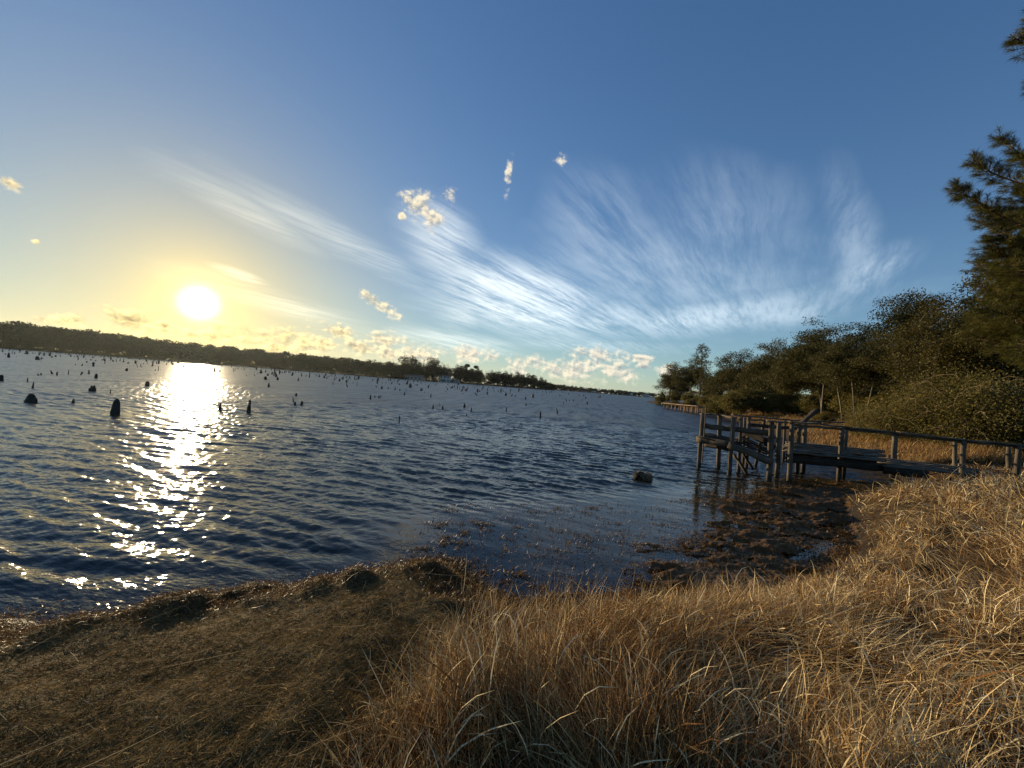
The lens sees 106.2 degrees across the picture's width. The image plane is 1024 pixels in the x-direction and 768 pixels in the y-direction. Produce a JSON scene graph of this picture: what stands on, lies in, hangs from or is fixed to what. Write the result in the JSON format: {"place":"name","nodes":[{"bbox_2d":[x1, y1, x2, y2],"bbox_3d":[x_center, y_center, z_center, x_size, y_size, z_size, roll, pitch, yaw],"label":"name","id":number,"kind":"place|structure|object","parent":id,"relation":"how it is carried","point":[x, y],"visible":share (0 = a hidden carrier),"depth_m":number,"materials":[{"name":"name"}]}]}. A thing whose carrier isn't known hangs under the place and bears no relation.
{"place":"outdoors","nodes":[
{"label":"outdoors","id":0,"kind":"place"},
{"bbox_2d":[0,348,923,579],"bbox_3d":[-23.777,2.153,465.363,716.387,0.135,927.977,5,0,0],"label":"lake water","id":1,"kind":"structure","parent":0,"point":[171,460],"depth_m":9.59,"materials":[{"name":"blue liquid"}]},
{"bbox_2d":[24,393,37,403],"bbox_3d":[-19.256,0.659,15.404,0.453,0.572,0.464,4,0,41],"label":"tree stump","id":2,"kind":"object","parent":1,"relation":"in","point":[31,398],"visible":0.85,"depth_m":15.33,"materials":[{"name":"brown wood"}]},
{"bbox_2d":[88,385,95,390],"bbox_3d":[-23.766,0.290,21.771,0.356,0.483,0.308,4,0,23],"label":"tree stump","id":3,"kind":"object","parent":1,"relation":"in","point":[92,388],"visible":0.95,"depth_m":21.76,"materials":[{"name":"brown wood"}]},
{"bbox_2d":[110,399,119,414],"bbox_3d":[-14.441,0.975,13.994,0.291,0.918,0.308,5,0,-43],"label":"tree stump","id":4,"kind":"object","parent":1,"relation":"in","point":[115,409],"visible":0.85,"depth_m":13.91,"materials":[{"name":"brown wood"}]},
{"bbox_2d":[246,400,250,412],"bbox_3d":[-12.079,1.157,17.669,0.169,0.958,0.185,5,0,3],"label":"tree stump","id":5,"kind":"object","parent":1,"relation":"in","point":[249,408],"visible":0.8,"depth_m":17.62,"materials":[{"name":"brown wood"}]},
{"bbox_2d":[2,347,603,396],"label":"stumps","id":6,"kind":"object","parent":1,"relation":"on","point":[135,362],"visible":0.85,"depth_m":134.58,"materials":[{"name":"brown wood"}]},
{"bbox_2d":[370,474,874,612],"bbox_3d":[4.797,2.529,7.748,14.870,0.252,4.200,5,0,-28],"label":"water weed","id":7,"kind":"object","parent":1,"relation":"on","point":[763,550],"visible":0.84,"depth_m":5.75,"materials":[{"name":"brown plant"}]},
{"bbox_2d":[633,470,652,480],"bbox_3d":[3.470,2.493,10.171,0.579,0.369,0.473,5,0,0],"label":"rock","id":8,"kind":"object","parent":1,"relation":"in","point":[639,475],"visible":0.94,"depth_m":10.03,"materials":[{"name":"grey stone"}]},
{"bbox_2d":[664,403,702,413],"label":"dock","id":9,"kind":"object","parent":1,"relation":"in","point":[688,406],"visible":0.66,"depth_m":65.94,"materials":[{"name":"brown wood"}]},
{"bbox_2d":[0,346,1023,767],"bbox_3d":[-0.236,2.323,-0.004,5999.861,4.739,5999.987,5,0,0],"label":"ground","id":10,"kind":"structure","parent":0,"point":[126,580],"depth_m":3.49,"materials":[{"name":"brown soil"}]},
{"bbox_2d":[0,321,405,378],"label":"woods","id":11,"kind":"object","parent":10,"relation":"on","point":[18,335],"visible":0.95,"depth_m":340.09,"materials":[{"name":"green plant"}]},
{"bbox_2d":[0,553,484,654],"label":"weed wrack","id":12,"kind":"object","parent":10,"relation":"on","point":[6,633],"visible":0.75,"depth_m":3.35,"materials":[{"name":"dead brown water weed"},{"name":"dry plant litter"}]},
{"bbox_2d":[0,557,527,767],"bbox_3d":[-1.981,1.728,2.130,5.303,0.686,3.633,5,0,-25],"label":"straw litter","id":13,"kind":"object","parent":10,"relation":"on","point":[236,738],"visible":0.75,"depth_m":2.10,"materials":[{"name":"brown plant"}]},
{"bbox_2d":[397,355,411,372],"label":"bushy tree","id":14,"kind":"object","parent":10,"relation":"on","point":[404,362],"visible":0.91,"depth_m":359.77,"materials":[{"name":"green plant"}]},
{"bbox_2d":[404,374,423,380],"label":"house","id":15,"kind":"structure","parent":10,"relation":"on","point":[414,377],"depth_m":352.00,"materials":[{"name":"grey"}]},
{"bbox_2d":[408,355,421,373],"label":"bushy tree","id":16,"kind":"object","parent":10,"relation":"on","point":[414,362],"visible":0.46,"depth_m":370.67,"materials":[{"name":"green plant"}]},
{"bbox_2d":[414,364,422,374],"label":"bushy tree","id":17,"kind":"object","parent":10,"relation":"on","point":[419,369],"visible":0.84,"depth_m":362.01,"materials":[{"name":"green plant"}]},
{"bbox_2d":[421,357,438,371],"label":"bushy tree","id":18,"kind":"object","parent":10,"relation":"on","point":[429,362],"visible":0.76,"depth_m":377.60,"materials":[{"name":"green plant"}]},
{"bbox_2d":[426,363,438,379],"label":"bushy tree","id":19,"kind":"object","parent":10,"relation":"on","point":[432,372],"visible":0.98,"depth_m":374.61,"materials":[{"name":"green plant"}]},
{"bbox_2d":[439,375,451,382],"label":"house","id":20,"kind":"structure","parent":10,"relation":"on","point":[445,379],"depth_m":372.00,"materials":[{"name":"white"}]},
{"bbox_2d":[451,379,459,382],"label":"house","id":21,"kind":"structure","parent":10,"relation":"on","point":[455,380],"depth_m":379.99,"materials":[{"name":"grey"}]},
{"bbox_2d":[452,364,464,379],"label":"bushy tree","id":22,"kind":"object","parent":10,"relation":"on","point":[459,370],"visible":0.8,"depth_m":404.08,"materials":[{"name":"green plant"}]},
{"bbox_2d":[464,373,469,382],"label":"bushy tree","id":23,"kind":"object","parent":10,"relation":"on","point":[466,377],"visible":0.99,"depth_m":405.93,"materials":[{"name":"green plant"}]},
{"bbox_2d":[464,364,469,382],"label":"pine tree","id":24,"kind":"object","parent":10,"relation":"on","point":[467,365],"visible":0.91,"depth_m":413.58,"materials":[{"name":"green plant"}]},
{"bbox_2d":[472,365,479,374],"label":"pine tree","id":25,"kind":"object","parent":10,"relation":"on","point":[476,367],"visible":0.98,"depth_m":423.60,"materials":[{"name":"green plant"}]},
{"bbox_2d":[473,375,479,382],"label":"bushy tree","id":26,"kind":"object","parent":10,"relation":"on","point":[476,379],"visible":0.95,"depth_m":417.53,"materials":[{"name":"green plant"}]},
{"bbox_2d":[401,365,552,389],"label":"headland woods","id":27,"kind":"object","parent":10,"relation":"on","point":[412,371],"visible":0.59,"depth_m":417.04,"materials":[{"name":"green plant"}]},
{"bbox_2d":[477,370,483,382],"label":"bushy tree","id":28,"kind":"object","parent":10,"relation":"on","point":[480,374],"visible":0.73,"depth_m":428.16,"materials":[{"name":"green plant"}]},
{"bbox_2d":[487,370,496,383],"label":"bushy tree","id":29,"kind":"object","parent":10,"relation":"on","point":[492,374],"visible":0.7,"depth_m":450.50,"materials":[{"name":"green plant"}]},
{"bbox_2d":[495,371,502,382],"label":"bushy tree","id":30,"kind":"object","parent":10,"relation":"on","point":[499,378],"visible":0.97,"depth_m":448.97,"materials":[{"name":"green plant"}]},
{"bbox_2d":[501,371,508,383],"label":"bushy tree","id":31,"kind":"object","parent":10,"relation":"on","point":[504,375],"visible":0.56,"depth_m":454.12,"materials":[{"name":"green plant"}]},
{"bbox_2d":[507,373,515,384],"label":"bushy tree","id":32,"kind":"object","parent":10,"relation":"on","point":[511,379],"visible":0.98,"depth_m":453.46,"materials":[{"name":"green plant"}]},
{"bbox_2d":[515,372,521,384],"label":"bushy tree","id":33,"kind":"object","parent":10,"relation":"on","point":[518,377],"visible":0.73,"depth_m":467.47,"materials":[{"name":"green plant"}]},
{"bbox_2d":[519,374,526,383],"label":"bushy tree","id":34,"kind":"object","parent":10,"relation":"on","point":[522,381],"visible":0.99,"depth_m":466.40,"materials":[{"name":"green plant"}]},
{"bbox_2d":[526,373,533,384],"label":"bushy tree","id":35,"kind":"object","parent":10,"relation":"on","point":[529,378],"visible":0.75,"depth_m":478.32,"materials":[{"name":"green plant"}]},
{"bbox_2d":[533,376,538,386],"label":"bushy tree","id":36,"kind":"object","parent":10,"relation":"on","point":[536,379],"visible":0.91,"depth_m":479.17,"materials":[{"name":"green plant"}]},
{"bbox_2d":[538,382,656,396],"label":"distant woods","id":37,"kind":"object","parent":10,"relation":"on","point":[579,389],"visible":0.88,"depth_m":823.11,"materials":[{"name":"green plant"}]},
{"bbox_2d":[300,445,1023,767],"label":"dry grass","id":38,"kind":"structure","parent":10,"relation":"on","point":[616,658],"depth_m":2.21,"materials":[{"name":"beige plant"}]},
{"bbox_2d":[654,393,669,401],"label":"shrub","id":39,"kind":"object","parent":10,"relation":"on","point":[661,397],"visible":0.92,"depth_m":119.26,"materials":[{"name":"green plant"}]},
{"bbox_2d":[652,361,692,401],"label":"oak tree","id":40,"kind":"object","parent":10,"relation":"on","point":[667,379],"visible":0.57,"depth_m":126.58,"materials":[{"name":"green plant"}]},
{"bbox_2d":[666,400,679,407],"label":"shrub","id":41,"kind":"object","parent":10,"relation":"on","point":[674,402],"visible":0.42,"depth_m":95.39,"materials":[{"name":"green plant"}]},
{"bbox_2d":[665,391,681,401],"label":"shrub","id":42,"kind":"object","parent":10,"relation":"on","point":[675,396],"visible":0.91,"depth_m":111.32,"materials":[{"name":"green plant"}]},
{"bbox_2d":[680,390,698,399],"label":"shrub","id":43,"kind":"object","parent":10,"relation":"on","point":[687,395],"visible":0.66,"depth_m":99.02,"materials":[{"name":"green plant"}]},
{"bbox_2d":[680,398,698,408],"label":"shrub","id":44,"kind":"object","parent":10,"relation":"on","point":[693,401],"visible":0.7,"depth_m":83.40,"materials":[{"name":"green plant"}]},
{"bbox_2d":[670,355,709,391],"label":"oak tree","id":45,"kind":"object","parent":10,"relation":"on","point":[680,380],"visible":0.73,"depth_m":113.76,"materials":[{"name":"green plant"}]},
{"bbox_2d":[683,343,713,405],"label":"pine tree","id":46,"kind":"object","parent":10,"relation":"on","point":[705,362],"visible":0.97,"depth_m":83.91,"materials":[{"name":"green plant"}]},
{"bbox_2d":[693,390,715,403],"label":"shrub","id":47,"kind":"object","parent":10,"relation":"on","point":[703,394],"visible":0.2,"depth_m":91.49,"materials":[{"name":"green plant"}]},
{"bbox_2d":[697,394,716,408],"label":"shrub","id":48,"kind":"object","parent":10,"relation":"on","point":[702,400],"visible":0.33,"depth_m":71.41,"materials":[{"name":"green plant"}]},
{"bbox_2d":[693,355,734,395],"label":"oak tree","id":49,"kind":"object","parent":10,"relation":"on","point":[723,361],"visible":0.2,"depth_m":92.05,"materials":[{"name":"green plant"}]},
{"bbox_2d":[701,395,732,416],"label":"shrub","id":50,"kind":"object","parent":10,"relation":"on","point":[716,408],"visible":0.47,"depth_m":55.58,"materials":[{"name":"green plant"}]},
{"bbox_2d":[700,347,757,398],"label":"oak tree","id":51,"kind":"object","parent":10,"relation":"on","point":[727,380],"visible":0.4,"depth_m":69.81,"materials":[{"name":"green plant"}]},
{"bbox_2d":[715,387,762,417],"bbox_3d":[28.338,2.509,47.796,5.179,4.350,5.362,4,0,18],"label":"shrub","id":52,"kind":"object","parent":10,"relation":"on","point":[740,401],"visible":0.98,"depth_m":46.89,"materials":[{"name":"green plant"}]},
{"bbox_2d":[749,389,779,415],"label":"shrub","id":53,"kind":"object","parent":10,"relation":"on","point":[761,393],"visible":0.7,"depth_m":46.41,"materials":[{"name":"green plant"}]},
{"bbox_2d":[733,337,796,411],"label":"oak tree","id":54,"kind":"object","parent":10,"relation":"on","point":[755,364],"visible":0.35,"depth_m":57.67,"materials":[{"name":"green plant"}]},
{"bbox_2d":[743,339,806,412],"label":"oak tree","id":55,"kind":"object","parent":10,"relation":"on","point":[757,383],"visible":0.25,"depth_m":54.02,"materials":[{"name":"green plant"}]},
{"bbox_2d":[762,390,804,416],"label":"shrub","id":56,"kind":"object","parent":10,"relation":"on","point":[780,400],"visible":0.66,"depth_m":44.71,"materials":[{"name":"green plant"}]},
{"bbox_2d":[783,328,833,400],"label":"oak tree","id":57,"kind":"object","parent":10,"relation":"on","point":[800,341],"visible":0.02,"depth_m":50.39,"materials":[{"name":"green plant"}]},
{"bbox_2d":[785,391,837,416],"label":"shrub","id":58,"kind":"object","parent":10,"relation":"on","point":[806,402],"visible":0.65,"depth_m":41.45,"materials":[{"name":"green plant"}]},
{"bbox_2d":[759,316,867,411],"bbox_3d":[28.733,-1.151,36.197,7.996,10.296,8.546,5,0,0],"label":"oak tree","id":59,"kind":"object","parent":10,"relation":"on","point":[789,383],"visible":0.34,"depth_m":36.27,"materials":[{"name":"green plant"}]},
{"bbox_2d":[787,337,860,412],"bbox_3d":[28.309,-0.153,34.394,5.891,8.249,5.984,5,0,-40],"label":"slim tree","id":60,"kind":"object","parent":10,"relation":"on","point":[796,366],"visible":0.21,"depth_m":34.78,"materials":[{"name":"green plant"}]},
{"bbox_2d":[801,391,850,420],"bbox_3d":[34.018,2.591,40.953,4.662,3.782,4.504,5,0,-14],"label":"shrub","id":61,"kind":"object","parent":10,"relation":"on","point":[830,393],"visible":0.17,"depth_m":40.45,"materials":[{"name":"green plant"}]},
{"bbox_2d":[811,411,841,425],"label":"shrub","id":62,"kind":"object","parent":10,"relation":"on","point":[824,416],"visible":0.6,"depth_m":29.70,"materials":[{"name":"green plant"}]},
{"bbox_2d":[774,336,878,401],"bbox_3d":[35.716,-0.416,43.684,9.708,9.796,9.328,4,0,33],"label":"oak tree","id":63,"kind":"object","parent":10,"relation":"on","point":[813,390],"visible":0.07,"depth_m":43.39,"materials":[{"name":"green plant"}]},
{"bbox_2d":[799,344,880,420],"bbox_3d":[26.746,0.266,31.672,5.130,7.071,5.049,5,0,-25],"label":"slim tree","id":64,"kind":"object","parent":10,"relation":"on","point":[812,374],"visible":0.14,"depth_m":31.96,"materials":[{"name":"green plant"}]},
{"bbox_2d":[803,333,896,412],"bbox_3d":[25.320,-0.055,29.036,5.330,7.464,5.414,5,0,-9],"label":"oak tree","id":65,"kind":"object","parent":10,"relation":"on","point":[829,361],"visible":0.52,"depth_m":28.67,"materials":[{"name":"green plant"}]},
{"bbox_2d":[825,388,875,416],"bbox_3d":[33.298,2.327,37.173,4.954,4.160,5.129,5,0,-31],"label":"shrub","id":66,"kind":"object","parent":10,"relation":"on","point":[835,404],"visible":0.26,"depth_m":37.82,"materials":[{"name":"green plant"}]},
{"bbox_2d":[837,321,880,353],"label":"oak tree","id":67,"kind":"object","parent":10,"relation":"on","point":[864,332],"visible":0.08,"depth_m":51.48,"materials":[{"name":"green plant"}]},
{"bbox_2d":[696,413,1023,484],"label":"broken pier","id":68,"kind":"structure","parent":10,"relation":"on","point":[841,456],"depth_m":11.93,"materials":[{"name":"grey wood"}]},
{"bbox_2d":[701,406,706,461],"bbox_3d":[6.223,1.619,12.446,0.043,1.831,0.037,5,0,0],"label":"thin pole","id":69,"kind":"object","parent":68,"relation":"attached to","point":[704,433],"visible":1,"depth_m":12.43,"materials":[{"name":"grey wood"}]},
{"bbox_2d":[800,409,819,421],"bbox_3d":[10.185,1.085,13.150,0.789,0.509,0.197,5,0,-24],"label":"loose board","id":70,"kind":"object","parent":68,"relation":"on","point":[811,414],"visible":0.94,"depth_m":13.14,"materials":[{"name":"grey wood"}]},
{"bbox_2d":[703,408,1023,463],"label":"shore grass","id":71,"kind":"structure","parent":10,"relation":"on","point":[940,453],"depth_m":16.04,"materials":[{"name":"plant"}]},
{"bbox_2d":[842,387,885,416],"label":"shrub","id":72,"kind":"object","parent":10,"relation":"on","point":[874,392],"visible":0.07,"depth_m":34.77,"materials":[{"name":"green plant"}]},
{"bbox_2d":[839,401,893,436],"bbox_3d":[20.883,2.086,22.079,3.943,2.383,3.604,5,0,-43],"label":"bramble thicket","id":73,"kind":"object","parent":10,"relation":"on","point":[862,417],"visible":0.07,"depth_m":22.04,"materials":[{"name":"green plant"}]},
{"bbox_2d":[821,337,915,405],"bbox_3d":[25.553,0.229,27.398,4.987,6.874,4.909,4,0,12],"label":"oak tree","id":74,"kind":"object","parent":10,"relation":"on","point":[858,374],"visible":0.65,"depth_m":27.06,"materials":[{"name":"green plant"}]},
{"bbox_2d":[861,329,899,390],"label":"oak tree","id":75,"kind":"object","parent":10,"relation":"on","point":[881,334],"visible":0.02,"depth_m":42.09,"materials":[{"name":"green plant"}]},
{"bbox_2d":[850,382,910,411],"bbox_3d":[29.739,1.929,29.010,5.362,4.350,5.179,5,0,3],"label":"shrub","id":76,"kind":"object","parent":10,"relation":"on","point":[872,398],"visible":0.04,"depth_m":29.90,"materials":[{"name":"green plant"}]},
{"bbox_2d":[823,392,943,444],"bbox_3d":[19.454,1.718,18.812,6.249,3.073,4.423,4,0,27],"label":"bramble thicket","id":77,"kind":"object","parent":10,"relation":"on","point":[865,423],"visible":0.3,"depth_m":19.18,"materials":[{"name":"green plant"}]},
{"bbox_2d":[865,319,935,390],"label":"oak tree","id":78,"kind":"object","parent":10,"relation":"on","point":[898,339],"visible":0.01,"depth_m":37.10,"materials":[{"name":"green plant"}]},
{"bbox_2d":[865,382,949,409],"bbox_3d":[28.042,1.713,25.781,5.404,4.539,5.595,5,0,6],"label":"shrub","id":79,"kind":"object","parent":10,"relation":"on","point":[882,398],"visible":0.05,"depth_m":27.02,"materials":[{"name":"green plant"}]},
{"bbox_2d":[866,287,961,344],"bbox_3d":[46.303,-2.989,44.572,8.461,15.972,10.488,4,0,22],"label":"open oak tree","id":80,"kind":"object","parent":10,"relation":"on","point":[894,319],"visible":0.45,"depth_m":44.20,"materials":[{"name":"green plant"}]},
{"bbox_2d":[882,325,946,383],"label":"oak tree","id":81,"kind":"object","parent":10,"relation":"on","point":[915,348],"visible":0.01,"depth_m":34.26,"materials":[{"name":"green plant"}]},
{"bbox_2d":[847,292,1023,397],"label":"rusty oak tree","id":82,"kind":"object","parent":10,"relation":"on","point":[929,361],"visible":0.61,"depth_m":21.53,"materials":[{"name":"rusty green green oak leaves"},{"name":"grey bark"}]},
{"bbox_2d":[854,380,1023,450],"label":"bramble thicket","id":83,"kind":"object","parent":10,"relation":"on","point":[918,427],"visible":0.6,"depth_m":16.55,"materials":[{"name":"green plant"}]},
{"bbox_2d":[856,359,1023,455],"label":"bramble thicket","id":84,"kind":"object","parent":10,"relation":"on","point":[978,389],"visible":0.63,"depth_m":16.04,"materials":[{"name":"green plant"}]},
{"bbox_2d":[873,364,1023,405],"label":"bramble thicket","id":85,"kind":"object","parent":10,"relation":"on","point":[948,387],"visible":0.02,"depth_m":21.01,"materials":[{"name":"green plant"}]},
{"bbox_2d":[888,270,1023,393],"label":"rusty oak tree","id":86,"kind":"object","parent":10,"relation":"on","point":[961,345],"visible":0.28,"depth_m":20.00,"materials":[{"name":"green plant"}]},
{"bbox_2d":[913,274,1005,366],"bbox_3d":[37.531,-2.094,29.958,9.364,12.918,7.990,4,0,38],"label":"oak tree","id":87,"kind":"object","parent":10,"relation":"on","point":[968,298],"visible":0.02,"depth_m":30.82,"materials":[{"name":"green plant"}]},
{"bbox_2d":[941,7,1023,370],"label":"pine tree","id":88,"kind":"object","parent":10,"relation":"on","point":[1005,325],"visible":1,"depth_m":13.02,"materials":[{"name":"green plant"}]},
{"bbox_2d":[947,376,1023,457],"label":"bramble thicket","id":89,"kind":"object","parent":10,"relation":"on","point":[1021,404],"visible":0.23,"depth_m":15.52,"materials":[{"name":"green plant"}]},
{"bbox_2d":[0,0,1023,397],"label":"sky","id":90,"kind":"structure","parent":0,"point":[583,193],"materials":[{"name":"blue"}]}
]}

